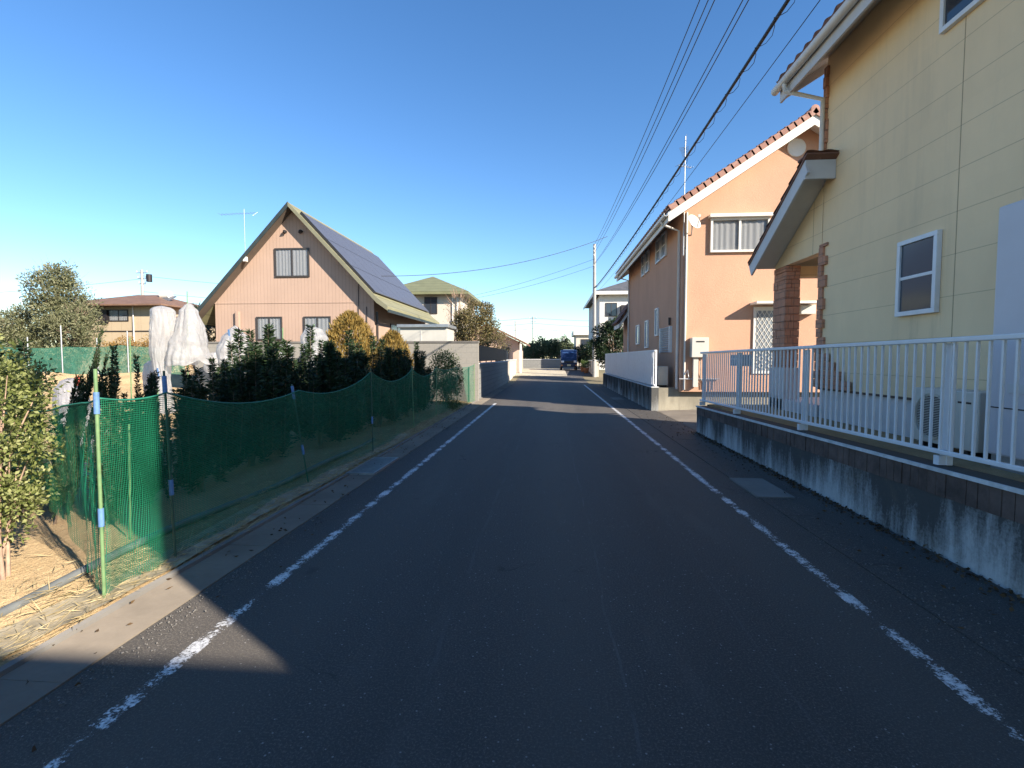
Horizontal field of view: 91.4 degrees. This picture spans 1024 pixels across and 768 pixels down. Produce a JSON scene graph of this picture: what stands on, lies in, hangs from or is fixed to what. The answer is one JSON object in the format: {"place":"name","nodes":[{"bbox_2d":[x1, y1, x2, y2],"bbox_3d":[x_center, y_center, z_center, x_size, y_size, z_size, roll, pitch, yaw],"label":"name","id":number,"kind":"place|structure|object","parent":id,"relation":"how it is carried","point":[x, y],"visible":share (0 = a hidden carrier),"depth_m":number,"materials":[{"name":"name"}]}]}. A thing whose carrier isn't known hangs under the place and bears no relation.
{"place":"outdoors","nodes":[
{"label":"outdoors","id":0,"kind":"place"},
{"bbox_2d":[36,372,193,384],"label":"soil bank","id":1,"kind":"structure","parent":0,"point":[176,379],"depth_m":30.78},
{"bbox_2d":[0,398,470,666],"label":"field soil","id":2,"kind":"structure","parent":0,"point":[26,567],"depth_m":4.49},
{"bbox_2d":[0,338,67,519],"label":"podocarpus shrub","id":3,"kind":"object","parent":2,"relation":"on","point":[19,347],"visible":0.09,"depth_m":4.82,"materials":[{"name":"green plant"}]},
{"bbox_2d":[0,334,70,579],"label":"garden bush","id":4,"kind":"object","parent":2,"relation":"on","point":[13,494],"visible":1,"depth_m":3.51,"materials":[{"name":"green plant"}]},
{"bbox_2d":[52,376,93,475],"bbox_3d":[-5.787,0.632,6.618,0.430,1.488,0.426,0,3,4],"label":"sack","id":5,"kind":"object","parent":2,"relation":"on","point":[63,398],"visible":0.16,"depth_m":6.44,"materials":[{"name":"fabric"}]},
{"bbox_2d":[47,325,110,524],"bbox_3d":[-4.054,0.418,4.665,0.273,2.007,0.247,14,0,-13],"label":"podocarpus shrub","id":6,"kind":"object","parent":2,"relation":"on","point":[82,391],"visible":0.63,"depth_m":4.63,"materials":[{"name":"green plant"}]},
{"bbox_2d":[81,342,145,524],"bbox_3d":[-3.648,0.503,4.590,0.438,1.766,0.444,2,4,33],"label":"podocarpus shrub","id":7,"kind":"object","parent":2,"relation":"on","point":[112,375],"visible":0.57,"depth_m":4.54,"materials":[{"name":"green plant"}]},
{"bbox_2d":[128,424,131,539],"bbox_3d":[-3.221,0.883,4.215,0.046,1.100,0.016,0,3,4],"label":"garden stake","id":8,"kind":"object","parent":2,"relation":"on","point":[130,529],"visible":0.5,"depth_m":4.21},
{"bbox_2d":[121,353,172,506],"bbox_3d":[-3.695,0.516,5.095,0.421,1.692,0.393,1,3,12],"label":"podocarpus shrub","id":9,"kind":"object","parent":2,"relation":"on","point":[152,378],"visible":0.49,"depth_m":5.00,"materials":[{"name":"green plant"}]},
{"bbox_2d":[142,361,156,390],"bbox_3d":[-11.408,0.047,15.960,0.620,1.607,0.597,-2,4,-34],"label":"sack","id":10,"kind":"object","parent":2,"relation":"on","point":[147,368],"visible":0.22,"depth_m":15.69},
{"bbox_2d":[149,306,176,413],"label":"wrapped plant","id":11,"kind":"object","parent":2,"relation":"on","point":[162,321],"visible":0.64,"depth_m":13.55,"materials":[{"name":"white plastic"}]},
{"bbox_2d":[0,439,373,616],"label":"rolled sheet","id":12,"kind":"object","parent":2,"relation":"on","point":[64,580],"visible":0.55,"depth_m":3.84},
{"bbox_2d":[164,291,214,373],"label":"wrapped plant","id":13,"kind":"object","parent":2,"relation":"on","point":[188,343],"visible":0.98,"depth_m":13.67,"materials":[{"name":"white plastic"}]},
{"bbox_2d":[161,366,228,493],"bbox_3d":[-3.676,0.554,5.767,0.581,1.543,0.740,0,3,-5],"label":"podocarpus shrub","id":14,"kind":"object","parent":2,"relation":"on","point":[197,389],"visible":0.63,"depth_m":5.64,"materials":[{"name":"green plant"}]},
{"bbox_2d":[0,433,409,657],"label":"weed sheet","id":15,"kind":"object","parent":2,"relation":"on","point":[19,625],"visible":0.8,"depth_m":3.54,"materials":[{"name":"fabric"}]},
{"bbox_2d":[206,357,247,479],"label":"podocarpus shrub","id":16,"kind":"object","parent":2,"relation":"on","point":[231,396],"visible":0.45,"depth_m":6.40,"materials":[{"name":"green plant"}]},
{"bbox_2d":[216,326,248,366],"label":"wrapped plant","id":17,"kind":"object","parent":2,"relation":"on","point":[221,348],"visible":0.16,"depth_m":12.25,"materials":[{"name":"white plastic"}]},
{"bbox_2d":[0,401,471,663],"bbox_3d":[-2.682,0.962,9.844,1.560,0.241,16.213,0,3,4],"label":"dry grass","id":18,"kind":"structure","parent":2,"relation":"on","point":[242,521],"depth_m":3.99,"materials":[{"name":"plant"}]},
{"bbox_2d":[4,364,474,597],"bbox_3d":[-3.017,0.322,10.895,2.128,1.631,15.225,0,3,4],"label":"net fence","id":19,"kind":"object","parent":2,"relation":"on","point":[100,510],"visible":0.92,"depth_m":4.04,"materials":[{"name":"fabric"}]},
{"bbox_2d":[204,325,290,466],"bbox_3d":[-3.711,0.232,7.104,1.053,2.075,0.983,0,3,-6],"label":"podocarpus shrub","id":20,"kind":"object","parent":2,"relation":"on","point":[252,386],"visible":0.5,"depth_m":6.90,"materials":[{"name":"green plant"}]},
{"bbox_2d":[215,328,286,379],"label":"podocarpus shrub","id":21,"kind":"object","parent":2,"relation":"on","point":[231,347],"visible":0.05,"depth_m":8.81,"materials":[{"name":"green plant"}]},
{"bbox_2d":[243,323,299,455],"bbox_3d":[-3.799,0.133,7.866,0.775,2.213,0.987,-2,4,-40],"label":"podocarpus shrub","id":22,"kind":"object","parent":2,"relation":"on","point":[286,349],"visible":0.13,"depth_m":7.75,"materials":[{"name":"green plant"}]},
{"bbox_2d":[291,343,322,412],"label":"podocarpus shrub","id":23,"kind":"object","parent":2,"relation":"on","point":[302,359],"visible":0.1,"depth_m":10.86,"materials":[{"name":"green plant"}]},
{"bbox_2d":[300,324,328,354],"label":"wrapped plant","id":24,"kind":"object","parent":2,"relation":"on","point":[320,334],"visible":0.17,"depth_m":12.49,"materials":[{"name":"white plastic"}]},
{"bbox_2d":[286,324,352,448],"bbox_3d":[-3.307,0.072,8.591,1.043,2.242,1.057,0,3,5],"label":"podocarpus shrub","id":25,"kind":"object","parent":2,"relation":"on","point":[322,378],"visible":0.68,"depth_m":8.49,"materials":[{"name":"green plant"}]},
{"bbox_2d":[311,329,369,439],"bbox_3d":[-3.341,0.040,9.485,1.164,2.222,1.086,2,4,39],"label":"podocarpus shrub","id":26,"kind":"object","parent":2,"relation":"on","point":[345,368],"visible":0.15,"depth_m":9.52,"materials":[{"name":"green plant"}]},
{"bbox_2d":[326,309,378,367],"bbox_3d":[-5.488,-0.860,16.930,2.626,3.363,2.475,0,3,4],"label":"golden conifer","id":27,"kind":"object","parent":2,"relation":"on","point":[346,319],"visible":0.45,"depth_m":16.55,"materials":[{"name":"yellow plant"}]},
{"bbox_2d":[344,341,377,431],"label":"podocarpus shrub","id":28,"kind":"object","parent":2,"relation":"on","point":[359,357],"visible":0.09,"depth_m":10.23,"materials":[{"name":"green plant"}]},
{"bbox_2d":[365,335,402,426],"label":"podocarpus shrub","id":29,"kind":"object","parent":2,"relation":"on","point":[384,370],"visible":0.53,"depth_m":11.21,"materials":[{"name":"green plant"}]},
{"bbox_2d":[368,329,413,374],"bbox_3d":[-4.058,-0.532,16.939,1.821,2.708,1.807,0,3,4],"label":"golden conifer","id":30,"kind":"object","parent":2,"relation":"on","point":[391,337],"visible":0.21,"depth_m":16.74,"materials":[{"name":"yellow plant"}]},
{"bbox_2d":[374,338,413,422],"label":"podocarpus shrub","id":31,"kind":"object","parent":2,"relation":"on","point":[402,367],"visible":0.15,"depth_m":12.17,"materials":[{"name":"green plant"}]},
{"bbox_2d":[399,348,420,416],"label":"podocarpus shrub","id":32,"kind":"object","parent":2,"relation":"on","point":[410,362],"visible":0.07,"depth_m":13.22,"materials":[{"name":"green plant"}]},
{"bbox_2d":[410,341,435,411],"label":"podocarpus shrub","id":33,"kind":"object","parent":2,"relation":"on","point":[419,358],"visible":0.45,"depth_m":13.86,"materials":[{"name":"green plant"}]},
{"bbox_2d":[428,347,463,404],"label":"garden bush","id":34,"kind":"object","parent":2,"relation":"on","point":[440,360],"visible":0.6,"depth_m":16.26,"materials":[{"name":"green plant"}]},
{"bbox_2d":[186,358,604,383],"bbox_3d":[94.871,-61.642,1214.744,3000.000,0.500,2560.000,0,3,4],"label":"ground","id":35,"kind":"structure","parent":0,"point":[593,380],"depth_m":36.36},
{"bbox_2d":[0,302,53,348],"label":"olive tree","id":36,"kind":"object","parent":35,"relation":"on","point":[16,323],"visible":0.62,"depth_m":37.74,"materials":[{"name":"green plant"}]},
{"bbox_2d":[0,331,53,355],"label":"olive shrub","id":37,"kind":"object","parent":35,"relation":"on","point":[24,336],"visible":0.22,"depth_m":36.96,"materials":[{"name":"green plant"}]},
{"bbox_2d":[15,255,104,343],"bbox_3d":[-35.137,-5.106,38.761,5.199,9.587,4.737,1,3,22],"label":"olive tree","id":38,"kind":"object","parent":35,"relation":"on","point":[59,281],"visible":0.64,"depth_m":37.55,"materials":[{"name":"green plant"}]},
{"bbox_2d":[25,329,95,355],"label":"olive shrub","id":39,"kind":"object","parent":35,"relation":"on","point":[54,349],"visible":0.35,"depth_m":36.89,"materials":[{"name":"green plant"}]},
{"bbox_2d":[33,299,107,354],"bbox_3d":[-32.984,-3.309,37.518,4.704,6.126,4.260,0,3,4],"label":"olive tree","id":40,"kind":"object","parent":35,"relation":"on","point":[79,327],"visible":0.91,"depth_m":36.86,"materials":[{"name":"green plant"}]},
{"bbox_2d":[41,384,190,413],"bbox_3d":[-35.644,0.579,18.884,46.000,0.046,36.000,0,3,4],"label":"field beyond","id":41,"kind":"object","parent":35,"relation":"on","point":[124,388],"visible":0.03,"depth_m":23.66,"materials":[{"name":"soil"}]},
{"bbox_2d":[0,325,184,374],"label":"net fence","id":42,"kind":"object","parent":41,"relation":"on","point":[63,362],"visible":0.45,"depth_m":35.46,"materials":[{"name":"fabric"}]},
{"bbox_2d":[94,334,149,372],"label":"russet shrub","id":43,"kind":"object","parent":35,"relation":"on","point":[124,348],"visible":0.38,"depth_m":38.06,"materials":[{"name":"brown plant"}]},
{"bbox_2d":[72,295,215,371],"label":"brown roofed house","id":44,"kind":"structure","parent":35,"relation":"on","point":[123,315],"depth_m":42.90,"materials":[{"name":"beige"}]},
{"bbox_2d":[108,309,128,320],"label":"window","id":45,"kind":"structure","parent":44,"relation":"in","point":[113,315],"depth_m":42.88,"materials":[{"name":"glass"}]},
{"bbox_2d":[131,334,175,371],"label":"russet shrub","id":46,"kind":"object","parent":35,"relation":"on","point":[146,346],"visible":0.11,"depth_m":37.66,"materials":[{"name":"brown plant"}]},
{"bbox_2d":[0,473,348,676],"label":"kerb edging","id":47,"kind":"object","parent":35,"relation":"on","point":[13,664],"visible":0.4,"depth_m":3.33,"materials":[{"name":"concrete"}]},
{"bbox_2d":[0,383,512,726],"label":"gutter","id":48,"kind":"object","parent":35,"relation":"on","point":[49,671],"visible":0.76,"depth_m":3.23,"materials":[{"name":"concrete"}]},
{"bbox_2d":[346,457,398,474],"bbox_3d":[-2.037,1.204,7.393,0.400,0.030,1.120,0,3,4],"label":"drain grate","id":49,"kind":"object","parent":48,"relation":"on","point":[369,467],"visible":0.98,"depth_m":7.29,"materials":[{"name":"metal"}]},
{"bbox_2d":[197,201,438,341],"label":"gabled house","id":50,"kind":"structure","parent":35,"relation":"on","point":[295,273],"depth_m":22.66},
{"bbox_2d":[256,317,282,339],"bbox_3d":[-11.063,-2.535,22.798,1.220,1.060,0.058,0,3,4],"label":"window","id":51,"kind":"structure","parent":50,"relation":"in","point":[260,321],"depth_m":22.80,"materials":[{"name":"white metal"}]},
{"bbox_2d":[274,248,309,276],"bbox_3d":[-9.926,-5.476,22.557,1.620,1.300,0.058,0,3,4],"label":"window","id":52,"kind":"structure","parent":50,"relation":"in","point":[288,262],"depth_m":22.57,"materials":[{"name":"grey metal"}]},
{"bbox_2d":[303,316,330,334],"bbox_3d":[-8.810,-2.526,22.622,1.260,1.060,0.058,0,3,4],"label":"window","id":53,"kind":"structure","parent":50,"relation":"in","point":[322,322],"depth_m":22.61,"materials":[{"name":"white metal"}]},
{"bbox_2d":[195,341,478,401],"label":"block wall","id":54,"kind":"structure","parent":35,"relation":"on","point":[467,352],"depth_m":18.54,"materials":[{"name":"concrete"}]},
{"bbox_2d":[397,324,455,340],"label":"storage shed","id":55,"kind":"structure","parent":35,"relation":"on","point":[426,332],"depth_m":19.04,"materials":[{"name":"metal"}]},
{"bbox_2d":[375,383,506,456],"bbox_3d":[-1.214,0.576,20.072,0.047,0.090,24.280,0,3,4],"label":"kerb edging","id":56,"kind":"object","parent":35,"relation":"on","point":[403,442],"visible":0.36,"depth_m":10.83,"materials":[{"name":"concrete"}]},
{"bbox_2d":[404,277,482,340],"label":"green roofed house","id":57,"kind":"structure","parent":35,"relation":"on","point":[429,293],"depth_m":38.50,"materials":[{"name":"paint"}]},
{"bbox_2d":[424,297,436,313],"bbox_3d":[-6.254,-6.053,38.511,1.000,1.300,0.058,0,3,4],"label":"window","id":58,"kind":"structure","parent":57,"relation":"in","point":[430,303],"depth_m":38.50,"materials":[{"name":"glass"}]},
{"bbox_2d":[449,298,500,347],"bbox_3d":[-1.871,-1.919,24.725,2.681,4.676,2.700,0,3,4],"label":"round tree","id":59,"kind":"object","parent":35,"relation":"on","point":[477,321],"visible":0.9,"depth_m":24.27,"materials":[{"name":"green plant"}]},
{"bbox_2d":[479,361,507,397],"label":"block wall","id":60,"kind":"structure","parent":35,"relation":"on","point":[493,376],"depth_m":23.62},
{"bbox_2d":[479,345,506,362],"bbox_3d":[-0.921,-1.490,25.632,0.090,0.699,13.950,0,3,4],"label":"metal fence","id":61,"kind":"object","parent":60,"relation":"on","point":[486,354],"visible":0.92,"depth_m":24.31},
{"bbox_2d":[488,329,511,361],"bbox_3d":[-1.068,-1.943,33.799,2.334,3.782,2.852,0,3,4],"label":"plum tree","id":62,"kind":"object","parent":35,"relation":"on","point":[498,338],"visible":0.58,"depth_m":33.24,"materials":[{"name":"brown plant"}]},
{"bbox_2d":[473,325,529,372],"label":"house","id":63,"kind":"structure","parent":35,"relation":"on","point":[516,349],"depth_m":42.04,"materials":[{"name":"paint"}]},
{"bbox_2d":[523,340,548,358],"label":"distant tree","id":64,"kind":"object","parent":35,"relation":"on","point":[532,352],"visible":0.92,"depth_m":65.58,"materials":[{"name":"green plant"}]},
{"bbox_2d":[514,368,566,375],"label":"concrete apron","id":65,"kind":"object","parent":35,"relation":"on","point":[542,372],"visible":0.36,"depth_m":41.99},
{"bbox_2d":[523,359,559,367],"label":"garden wall","id":66,"kind":"structure","parent":35,"relation":"on","point":[541,363],"depth_m":52.87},
{"bbox_2d":[537,338,562,358],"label":"distant tree","id":67,"kind":"object","parent":35,"relation":"on","point":[555,346],"visible":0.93,"depth_m":65.21,"materials":[{"name":"green plant"}]},
{"bbox_2d":[562,367,591,375],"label":"side lane","id":68,"kind":"structure","parent":35,"relation":"on","point":[570,371],"depth_m":41.87,"materials":[{"name":"asphalt"}]},
{"bbox_2d":[558,350,578,369],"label":"parked van","id":69,"kind":"object","parent":68,"relation":"on","point":[568,358],"visible":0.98,"depth_m":45.41,"materials":[{"name":"blue paint"}]},
{"bbox_2d":[571,330,588,365],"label":"distant house","id":70,"kind":"structure","parent":35,"relation":"on","point":[581,336],"depth_m":74.13,"materials":[{"name":"white"}]},
{"bbox_2d":[579,339,591,361],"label":"evergreen tree","id":71,"kind":"object","parent":35,"relation":"on","point":[586,354],"visible":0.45,"depth_m":43.60,"materials":[{"name":"green plant"}]},
{"bbox_2d":[592,244,596,376],"bbox_3d":[6.143,-5.362,37.258,0.379,10.052,0.599,0,3,4],"label":"utility pole","id":72,"kind":"object","parent":35,"relation":"on","point":[594,310],"visible":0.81,"depth_m":37.27,"materials":[{"name":"concrete"}]},
{"bbox_2d":[594,0,699,244],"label":"power line","id":73,"kind":"object","parent":72,"relation":"attached to","point":[657,102],"visible":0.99,"depth_m":13.97,"materials":[{"name":"metal"}]},
{"bbox_2d":[594,0,708,248],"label":"power line","id":74,"kind":"object","parent":72,"relation":"attached to","point":[664,99],"visible":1,"depth_m":13.20,"materials":[{"name":"metal"}]},
{"bbox_2d":[594,0,714,252],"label":"power line","id":75,"kind":"object","parent":72,"relation":"attached to","point":[668,102],"visible":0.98,"depth_m":12.92,"materials":[{"name":"metal"}]},
{"bbox_2d":[596,0,742,260],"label":"power line","id":76,"kind":"object","parent":72,"relation":"attached to","point":[687,104],"visible":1,"depth_m":11.06,"materials":[{"name":"metal"}]},
{"bbox_2d":[596,0,748,261],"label":"power line","id":77,"kind":"object","parent":72,"relation":"attached to","point":[689,107],"visible":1,"depth_m":10.98,"materials":[{"name":"metal"}]},
{"bbox_2d":[596,0,794,286],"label":"telephone cable","id":78,"kind":"object","parent":72,"relation":"attached to","point":[776,17],"visible":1,"depth_m":9.26,"materials":[{"name":"rubber"}]},
{"bbox_2d":[583,281,627,369],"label":"white house","id":79,"kind":"structure","parent":35,"relation":"on","point":[611,301],"depth_m":48.12,"materials":[{"name":"paint"}]},
{"bbox_2d":[589,315,622,368],"bbox_3d":[6.561,-2.315,33.131,2.924,4.598,3.247,0,3,4],"label":"evergreen tree","id":80,"kind":"object","parent":35,"relation":"on","point":[603,345],"visible":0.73,"depth_m":32.51,"materials":[{"name":"green plant"}]},
{"bbox_2d":[603,373,819,410],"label":"retaining wall","id":81,"kind":"structure","parent":35,"relation":"on","point":[650,397],"depth_m":15.19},
{"bbox_2d":[605,350,656,386],"bbox_3d":[4.891,-0.833,22.023,0.115,1.119,13.700,0,3,4],"label":"slat fence","id":82,"kind":"object","parent":81,"relation":"on","point":[638,366],"visible":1,"depth_m":18.66,"materials":[{"name":"white metal"}]},
{"bbox_2d":[590,384,1023,675],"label":"gutter","id":83,"kind":"object","parent":35,"relation":"on","point":[1001,648],"visible":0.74,"depth_m":3.69,"materials":[{"name":"concrete"}]},
{"bbox_2d":[729,478,794,498],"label":"cover slab","id":84,"kind":"structure","parent":83,"relation":"on","point":[759,488],"depth_m":6.07,"materials":[{"name":"concrete"}]},
{"bbox_2d":[596,384,1023,632],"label":"road shoulder","id":85,"kind":"object","parent":35,"relation":"on","point":[994,602],"visible":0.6,"depth_m":4.30},
{"bbox_2d":[691,431,1023,611],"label":"leaf litter","id":86,"kind":"object","parent":85,"relation":"on","point":[1004,594],"visible":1,"depth_m":4.73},
{"bbox_2d":[696,404,1023,597],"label":"retaining wall","id":87,"kind":"structure","parent":35,"relation":"on","point":[973,520],"depth_m":4.45,"materials":[{"name":"concrete"}]},
{"bbox_2d":[699,333,1023,472],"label":"railing fence","id":88,"kind":"object","parent":87,"relation":"on","point":[944,450],"visible":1,"depth_m":4.84,"materials":[{"name":"white metal"}]},
{"bbox_2d":[0,0,842,357],"label":"sky","id":89,"kind":"structure","parent":0,"point":[437,137],"materials":[{"name":"blue"}]},
{"bbox_2d":[0,376,1023,767],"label":"road","id":90,"kind":"structure","parent":0,"point":[548,572],"depth_m":2.80,"materials":[{"name":"asphalt"}]},
{"bbox_2d":[44,403,496,767],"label":"lane marking","id":91,"kind":"object","parent":90,"relation":"on","point":[197,647],"visible":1,"depth_m":2.98,"materials":[{"name":"white paint"}]},
{"bbox_2d":[0,408,1023,743],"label":"road grit","id":92,"kind":"object","parent":90,"relation":"on","point":[384,478],"visible":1,"depth_m":3.32,"materials":[{"name":"concrete"}]},
{"bbox_2d":[26,410,1023,751],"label":"fallen leaves","id":93,"kind":"object","parent":90,"relation":"on","point":[654,426],"visible":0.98,"depth_m":4.28,"materials":[{"name":"brown plant"}]},
{"bbox_2d":[584,385,1023,740],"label":"lane marking","id":94,"kind":"object","parent":90,"relation":"on","point":[845,597],"visible":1,"depth_m":3.24,"materials":[{"name":"white paint"}]},
{"bbox_2d":[658,409,696,430],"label":"driveway","id":95,"kind":"structure","parent":0,"point":[688,418],"depth_m":13.62,"materials":[{"name":"concrete"}]},
{"bbox_2d":[709,404,1023,481],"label":"yard ground","id":96,"kind":"structure","parent":0,"point":[976,466],"depth_m":6.03,"materials":[{"name":"concrete"}]},
{"bbox_2d":[748,0,1023,436],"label":"yellow house","id":97,"kind":"structure","parent":96,"relation":"on","point":[905,183],"depth_m":6.32,"materials":[{"name":"beige"}]},
{"bbox_2d":[894,229,942,316],"bbox_3d":[4.854,-1.297,5.992,0.058,0.930,0.660,0,3,4],"label":"window","id":98,"kind":"structure","parent":97,"relation":"in","point":[918,264],"depth_m":5.95,"materials":[{"name":"glass"}]},
{"bbox_2d":[939,0,984,34],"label":"window","id":99,"kind":"structure","parent":97,"relation":"in","point":[952,12],"depth_m":5.46,"materials":[{"name":"white metal"}]},
{"bbox_2d":[914,387,990,459],"bbox_3d":[4.521,0.387,5.091,0.294,0.660,0.860,0,3,4],"label":"outdoor unit","id":100,"kind":"object","parent":96,"relation":"on","point":[969,420],"visible":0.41,"depth_m":4.91,"materials":[{"name":"white metal"}]},
{"bbox_2d":[988,199,1023,474],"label":"water tank","id":101,"kind":"object","parent":96,"relation":"on","point":[1009,305],"visible":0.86,"depth_m":4.31,"materials":[{"name":"metal"}]},
{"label":"yard ground","id":102,"kind":"structure","parent":0,"visible":0},
{"bbox_2d":[654,366,667,386],"bbox_3d":[4.754,-0.231,16.038,0.314,0.680,0.780,0,3,4],"label":"outdoor unit","id":103,"kind":"object","parent":102,"relation":"on","point":[662,376],"visible":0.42,"depth_m":15.65,"materials":[{"name":"white metal"}]},
{"bbox_2d":[612,104,819,391],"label":"orange house","id":104,"kind":"structure","parent":102,"relation":"on","point":[714,291],"depth_m":14.67,"materials":[{"name":"paint"}]},
{"bbox_2d":[660,230,666,259],"bbox_3d":[5.171,-4.729,17.028,0.068,0.840,0.700,0,3,4],"label":"window","id":105,"kind":"structure","parent":104,"relation":"in","point":[663,254],"depth_m":16.94,"materials":[{"name":"glass"}]},
{"bbox_2d":[690,337,708,386],"bbox_3d":[5.510,-0.614,14.730,0.494,1.501,0.243,0,3,4],"label":"mailbox","id":106,"kind":"object","parent":104,"relation":"attached to","point":[698,345],"visible":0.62,"depth_m":14.61,"materials":[{"name":"white metal"}]},
{"bbox_2d":[598,0,819,290],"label":"telephone cable","id":107,"kind":"object","parent":104,"relation":"attached to","point":[742,105],"visible":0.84,"depth_m":8.18,"materials":[{"name":"rubber"}]},
{"bbox_2d":[708,212,772,252],"bbox_3d":[6.622,-4.376,14.472,1.800,1.080,0.199,0,3,4],"label":"window","id":108,"kind":"structure","parent":104,"relation":"in","point":[729,232],"depth_m":14.54,"materials":[{"name":"white glass"}]},
{"bbox_2d":[752,306,773,373],"bbox_3d":[7.514,-1.280,14.625,0.900,1.960,0.072,0,3,4],"label":"side door","id":109,"kind":"structure","parent":104,"relation":"in","point":[763,323],"depth_m":14.61,"materials":[{"name":"white glass"}]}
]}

